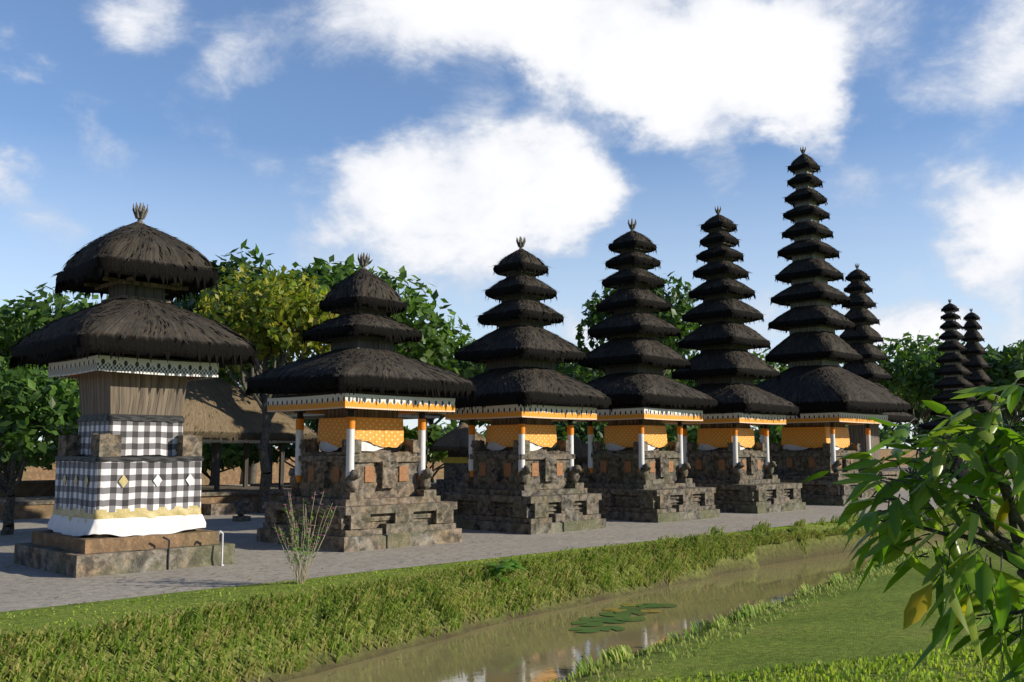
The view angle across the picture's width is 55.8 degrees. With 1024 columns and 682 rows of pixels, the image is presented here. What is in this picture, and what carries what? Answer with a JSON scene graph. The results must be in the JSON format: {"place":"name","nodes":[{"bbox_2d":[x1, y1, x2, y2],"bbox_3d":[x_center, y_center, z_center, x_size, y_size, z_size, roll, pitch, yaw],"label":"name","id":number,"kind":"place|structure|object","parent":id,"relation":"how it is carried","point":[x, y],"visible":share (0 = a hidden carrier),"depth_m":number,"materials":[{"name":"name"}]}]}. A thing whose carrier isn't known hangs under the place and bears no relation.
{"place":"outdoors","nodes":[
{"label":"outdoors","id":0,"kind":"place"},
{"bbox_2d":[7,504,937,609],"bbox_3d":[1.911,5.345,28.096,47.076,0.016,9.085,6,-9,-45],"label":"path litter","id":1,"kind":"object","parent":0,"point":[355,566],"visible":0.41,"depth_m":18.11,"materials":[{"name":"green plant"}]},
{"bbox_2d":[0,466,1018,611],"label":"paved walkway","id":2,"kind":"structure","parent":0,"point":[22,587],"depth_m":20.34,"materials":[{"name":"grey concrete"}]},
{"bbox_2d":[0,441,29,474],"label":"tree","id":3,"kind":"object","parent":2,"relation":"on","point":[4,457],"visible":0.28,"depth_m":40.51,"materials":[{"name":"green plant"}]},
{"bbox_2d":[0,304,44,397],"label":"tree","id":4,"kind":"object","parent":2,"relation":"on","point":[3,308],"visible":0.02,"depth_m":68.29,"materials":[{"name":"green plant"}]},
{"bbox_2d":[0,356,50,392],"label":"tree","id":5,"kind":"object","parent":2,"relation":"on","point":[4,365],"visible":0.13,"depth_m":49.21,"materials":[{"name":"green plant"}]},
{"bbox_2d":[0,500,54,519],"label":"wall","id":6,"kind":"structure","parent":2,"relation":"on","point":[31,509],"depth_m":30.90,"materials":[{"name":"stone"}]},
{"bbox_2d":[0,480,54,497],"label":"terrace wall","id":7,"kind":"structure","parent":2,"relation":"on","point":[32,488],"depth_m":45.30,"materials":[{"name":"stone"}]},
{"bbox_2d":[0,365,80,534],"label":"glossy tree","id":8,"kind":"object","parent":2,"relation":"on","point":[24,414],"visible":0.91,"depth_m":24.40,"materials":[{"name":"green plant"}]},
{"bbox_2d":[29,437,56,469],"bbox_3d":[-17.820,5.227,43.783,7.835,4.045,8.602,6,-9,-45],"label":"tree","id":9,"kind":"object","parent":2,"relation":"on","point":[52,447],"visible":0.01,"depth_m":43.05,"materials":[{"name":"green plant"}]},
{"bbox_2d":[0,282,107,384],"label":"tree","id":10,"kind":"object","parent":2,"relation":"on","point":[41,311],"visible":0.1,"depth_m":57.13,"materials":[{"name":"green plant"}]},
{"bbox_2d":[3,202,258,577],"bbox_3d":[-7.478,0.764,19.146,3.918,7.150,3.906,6,-9,-45],"label":"shrine","id":11,"kind":"object","parent":2,"relation":"on","point":[135,352],"visible":1,"depth_m":18.30,"materials":[{"name":"stone"}]},
{"bbox_2d":[49,378,317,514],"bbox_3d":[-12.158,3.521,35.824,7.584,5.389,7.570,6,-9,-45],"label":"bale","id":12,"kind":"object","parent":2,"relation":"on","point":[217,412],"visible":0.34,"depth_m":34.24,"materials":[{"name":"stone"}]},
{"bbox_2d":[218,530,223,565],"bbox_3d":[-5.540,3.936,18.379,0.143,0.675,0.075,6,-9,-45],"label":"standpipe","id":13,"kind":"object","parent":2,"relation":"on","point":[222,533],"visible":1,"depth_m":18.39,"materials":[{"name":"silver metal"}]},
{"bbox_2d":[175,297,293,386],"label":"tree","id":14,"kind":"object","parent":2,"relation":"on","point":[226,377],"depth_m":74.28,"materials":[{"name":"green plant"}]},
{"bbox_2d":[232,498,250,521],"bbox_3d":[-8.339,5.211,29.866,0.402,0.702,0.412,6,-9,-45],"label":"lion statue","id":15,"kind":"object","parent":2,"relation":"on","point":[241,509],"visible":1,"depth_m":29.77,"materials":[{"name":"grey stone"}]},
{"bbox_2d":[201,443,288,484],"bbox_3d":[-15.195,5.800,47.457,7.059,3.826,7.913,6,-9,-45],"label":"bush","id":16,"kind":"object","parent":2,"relation":"on","point":[232,455],"visible":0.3,"depth_m":45.52,"materials":[{"name":"green plant"}]},
{"bbox_2d":[222,361,272,390],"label":"tree","id":17,"kind":"object","parent":2,"relation":"on","point":[240,383],"depth_m":162.20,"materials":[{"name":"green plant"}]},
{"bbox_2d":[172,239,324,483],"bbox_3d":[-16.947,1.509,62.408,10.737,15.589,11.858,6,-9,-45],"label":"tree","id":18,"kind":"object","parent":2,"relation":"on","point":[189,303],"visible":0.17,"depth_m":60.84,"materials":[{"name":"green plant"}]},
{"bbox_2d":[193,262,338,513],"bbox_3d":[-8.570,1.697,34.748,6.502,9.062,4.785,-3,-7,22],"label":"yellow tree","id":19,"kind":"object","parent":2,"relation":"on","point":[278,315],"visible":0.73,"depth_m":33.96,"materials":[{"name":"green plant"}]},
{"bbox_2d":[227,420,405,467],"bbox_3d":[-10.407,5.621,51.537,11.088,5.046,8.676,6,-9,-45],"label":"bush","id":20,"kind":"object","parent":2,"relation":"on","point":[290,452],"visible":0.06,"depth_m":49.70,"materials":[{"name":"green plant"}]},
{"bbox_2d":[250,394,444,489],"bbox_3d":[-7.743,4.397,45.786,7.633,5.869,7.703,6,-9,-45],"label":"bale","id":21,"kind":"object","parent":2,"relation":"on","point":[316,417],"visible":0.06,"depth_m":45.59,"materials":[{"name":"stone"}]},
{"bbox_2d":[243,252,478,551],"bbox_3d":[-3.673,1.312,23.630,4.476,7.060,4.443,6,-9,-45],"label":"pagoda","id":22,"kind":"object","parent":2,"relation":"on","point":[361,385],"visible":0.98,"depth_m":22.71,"materials":[{"name":"stone"}]},
{"bbox_2d":[162,521,563,569],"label":"hoses","id":23,"kind":"object","parent":2,"relation":"on","point":[383,534],"visible":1,"depth_m":17.81,"materials":[{"name":"black"}]},
{"bbox_2d":[274,253,472,364],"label":"tree","id":24,"kind":"object","parent":2,"relation":"on","point":[339,272],"visible":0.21,"depth_m":68.61,"materials":[{"name":"green plant"}]},
{"bbox_2d":[395,322,486,424],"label":"tree","id":25,"kind":"object","parent":2,"relation":"on","point":[468,372],"visible":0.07,"depth_m":75.03,"materials":[{"name":"green plant"}]},
{"bbox_2d":[399,420,485,482],"bbox_3d":[-4.508,5.944,49.461,8.201,3.954,8.105,2,-7,-20],"label":"bush","id":26,"kind":"object","parent":2,"relation":"on","point":[436,432],"visible":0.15,"depth_m":46.93,"materials":[{"name":"green plant"}]},
{"bbox_2d":[429,423,490,500],"bbox_3d":[-2.018,4.998,39.667,2.454,3.310,2.456,6,-9,-45],"label":"shrine","id":27,"kind":"object","parent":2,"relation":"on","point":[454,442],"visible":0.62,"depth_m":39.22,"materials":[{"name":"stone"}]},
{"bbox_2d":[450,420,490,427],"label":"tree","id":28,"kind":"object","parent":2,"relation":"on","point":[480,423],"depth_m":184.05,"materials":[{"name":"green plant"}]},
{"bbox_2d":[2,448,946,484],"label":"courtyard wall","id":29,"kind":"structure","parent":2,"relation":"on","point":[231,476],"depth_m":61.43,"materials":[{"name":"stone"}]},
{"bbox_2d":[437,362,604,382],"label":"tree","id":30,"kind":"object","parent":2,"relation":"on","point":[581,374],"visible":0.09,"depth_m":80.81,"materials":[{"name":"green plant"}]},
{"bbox_2d":[442,237,614,534],"bbox_3d":[0.239,1.113,27.906,4.212,8.410,4.244,6,-9,-45],"label":"pagoda","id":31,"kind":"object","parent":2,"relation":"on","point":[520,477],"visible":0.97,"depth_m":26.94,"materials":[{"name":"stone"}]},
{"bbox_2d":[554,436,587,482],"bbox_3d":[2.423,4.964,36.669,2.088,2.709,2.089,6,-9,-45],"label":"shrine","id":32,"kind":"object","parent":2,"relation":"on","point":[581,451],"visible":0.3,"depth_m":36.16,"materials":[{"name":"stone"}]},
{"bbox_2d":[551,421,608,450],"bbox_3d":[2.628,6.460,59.288,11.008,5.131,9.852,6,-9,-45],"label":"bush","id":33,"kind":"object","parent":2,"relation":"on","point":[580,430],"visible":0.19,"depth_m":56.56,"materials":[{"name":"green plant"}]},
{"bbox_2d":[575,271,699,377],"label":"tree","id":34,"kind":"object","parent":2,"relation":"on","point":[681,307],"visible":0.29,"depth_m":74.45,"materials":[{"name":"green plant"}]},
{"bbox_2d":[576,218,721,522],"bbox_3d":[4.073,0.809,32.336,4.351,10.000,4.358,6,-9,-45],"label":"pagoda","id":35,"kind":"object","parent":2,"relation":"on","point":[635,472],"visible":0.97,"depth_m":31.41,"materials":[{"name":"stone"}]},
{"bbox_2d":[662,422,700,450],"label":"bush","id":36,"kind":"object","parent":2,"relation":"on","point":[671,430],"visible":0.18,"depth_m":65.21,"materials":[{"name":"green plant"}]},
{"bbox_2d":[664,349,788,386],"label":"tree","id":37,"kind":"object","parent":2,"relation":"on","point":[782,367],"visible":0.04,"depth_m":105.64,"materials":[{"name":"green plant"}]},
{"bbox_2d":[664,206,805,513],"bbox_3d":[8.044,0.522,36.677,4.369,11.540,4.584,6,-9,-45],"label":"pagoda","id":38,"kind":"object","parent":2,"relation":"on","point":[727,368],"visible":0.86,"depth_m":35.73,"materials":[{"name":"stone"}]},
{"bbox_2d":[751,424,895,452],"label":"bush","id":39,"kind":"object","parent":2,"relation":"on","point":[775,434],"visible":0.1,"depth_m":86.30,"materials":[{"name":"green plant"}]},
{"bbox_2d":[754,146,914,505],"bbox_3d":[13.024,-0.893,41.780,6.230,15.490,6.199,6,-9,-45],"label":"pagoda","id":40,"kind":"object","parent":2,"relation":"on","point":[824,390],"visible":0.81,"depth_m":40.70,"materials":[{"name":"stone"}]},
{"bbox_2d":[840,264,917,488],"bbox_3d":[20.272,1.923,56.138,4.816,13.093,4.765,6,-9,-45],"label":"pagoda","id":41,"kind":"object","parent":2,"relation":"on","point":[863,337],"visible":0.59,"depth_m":55.64,"materials":[{"name":"stone"}]},
{"bbox_2d":[886,385,940,448],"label":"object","id":42,"kind":"object","parent":2,"relation":"on","point":[917,413],"visible":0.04,"depth_m":191.48,"materials":[{"name":"green plant"}]},
{"bbox_2d":[839,329,995,460],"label":"tree","id":43,"kind":"object","parent":2,"relation":"on","point":[907,371],"visible":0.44,"depth_m":116.15,"materials":[{"name":"green plant"}]},
{"bbox_2d":[916,299,980,477],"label":"pagoda","id":44,"kind":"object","parent":2,"relation":"on","point":[952,371],"visible":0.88,"depth_m":77.65,"materials":[{"name":"stone"}]},
{"bbox_2d":[879,416,1022,463],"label":"bush","id":45,"kind":"object","parent":2,"relation":"on","point":[908,439],"visible":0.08,"depth_m":95.71,"materials":[{"name":"green plant"}]},
{"bbox_2d":[938,405,1023,424],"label":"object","id":46,"kind":"object","parent":2,"relation":"on","point":[1008,412],"visible":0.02,"depth_m":186.51,"materials":[{"name":"green plant"}]},
{"bbox_2d":[960,308,1009,474],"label":"pagoda","id":47,"kind":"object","parent":2,"relation":"on","point":[978,363],"visible":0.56,"depth_m":83.75,"materials":[{"name":"stone"}]},
{"bbox_2d":[984,341,1023,408],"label":"tree","id":48,"kind":"object","parent":2,"relation":"on","point":[1017,361],"visible":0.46,"depth_m":103.09,"materials":[{"name":"green plant"}]},
{"bbox_2d":[0,503,1023,681],"bbox_3d":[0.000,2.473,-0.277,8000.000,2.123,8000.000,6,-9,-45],"label":"ground","id":49,"kind":"structure","parent":0,"point":[866,619],"depth_m":14.03,"materials":[{"name":"green plant"}]},
{"bbox_2d":[273,492,335,583],"bbox_3d":[-3.396,3.186,15.738,1.053,1.494,1.064,2,-7,-21],"label":"shrub","id":50,"kind":"object","parent":49,"relation":"on","point":[303,570],"visible":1,"depth_m":15.73,"materials":[{"name":"green plant"}]},
{"bbox_2d":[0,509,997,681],"bbox_3d":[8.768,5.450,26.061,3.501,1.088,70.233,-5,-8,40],"label":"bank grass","id":51,"kind":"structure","parent":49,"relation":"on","point":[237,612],"depth_m":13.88,"materials":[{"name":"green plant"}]},
{"bbox_2d":[484,557,525,586],"bbox_3d":[-0.108,4.223,17.734,0.873,0.538,0.710,6,-9,-45],"label":"bank weed","id":52,"kind":"object","parent":49,"relation":"on","point":[511,562],"visible":0.93,"depth_m":17.63,"materials":[{"name":"green plant"}]},
{"bbox_2d":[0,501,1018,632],"bbox_3d":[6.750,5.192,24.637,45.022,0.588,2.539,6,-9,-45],"label":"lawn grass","id":53,"kind":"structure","parent":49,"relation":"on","point":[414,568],"depth_m":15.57,"materials":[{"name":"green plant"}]},
{"bbox_2d":[284,525,1020,681],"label":"moat water","id":54,"kind":"structure","parent":49,"relation":"in","point":[522,649],"depth_m":15.78,"materials":[{"name":"brown liquid"}]},
{"bbox_2d":[569,603,677,631],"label":"lily pads","id":55,"kind":"object","parent":54,"relation":"on","point":[624,611],"visible":1,"depth_m":17.31,"materials":[{"name":"green plant"}]},
{"bbox_2d":[306,536,964,678],"bbox_3d":[7.712,5.715,24.089,3.381,0.001,34.327,-5,-8,38],"label":"water debris","id":56,"kind":"object","parent":54,"relation":"on","point":[651,637],"visible":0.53,"depth_m":16.74,"materials":[{"name":"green plant"}]},
{"bbox_2d":[543,534,1008,681],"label":"grass","id":57,"kind":"structure","parent":49,"relation":"on","point":[649,651],"depth_m":15.17,"materials":[{"name":"green plant"}]},
{"bbox_2d":[598,643,1023,681],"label":"lawn grass","id":58,"kind":"structure","parent":49,"relation":"on","point":[921,672],"depth_m":10.94,"materials":[{"name":"green plant"}]},
{"bbox_2d":[802,370,1023,681],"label":"shrub","id":59,"kind":"object","parent":49,"relation":"on","point":[986,453],"visible":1,"depth_m":4.25,"materials":[{"name":"green plant"}]},
{"bbox_2d":[912,338,1023,421],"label":"tree","id":60,"kind":"object","parent":49,"relation":"on","point":[933,382],"visible":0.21,"depth_m":108.23,"materials":[{"name":"green plant"}]},
{"bbox_2d":[0,0,1023,448],"label":"sky","id":61,"kind":"structure","parent":0,"point":[427,137],"materials":[{"name":"blue"}]}
]}

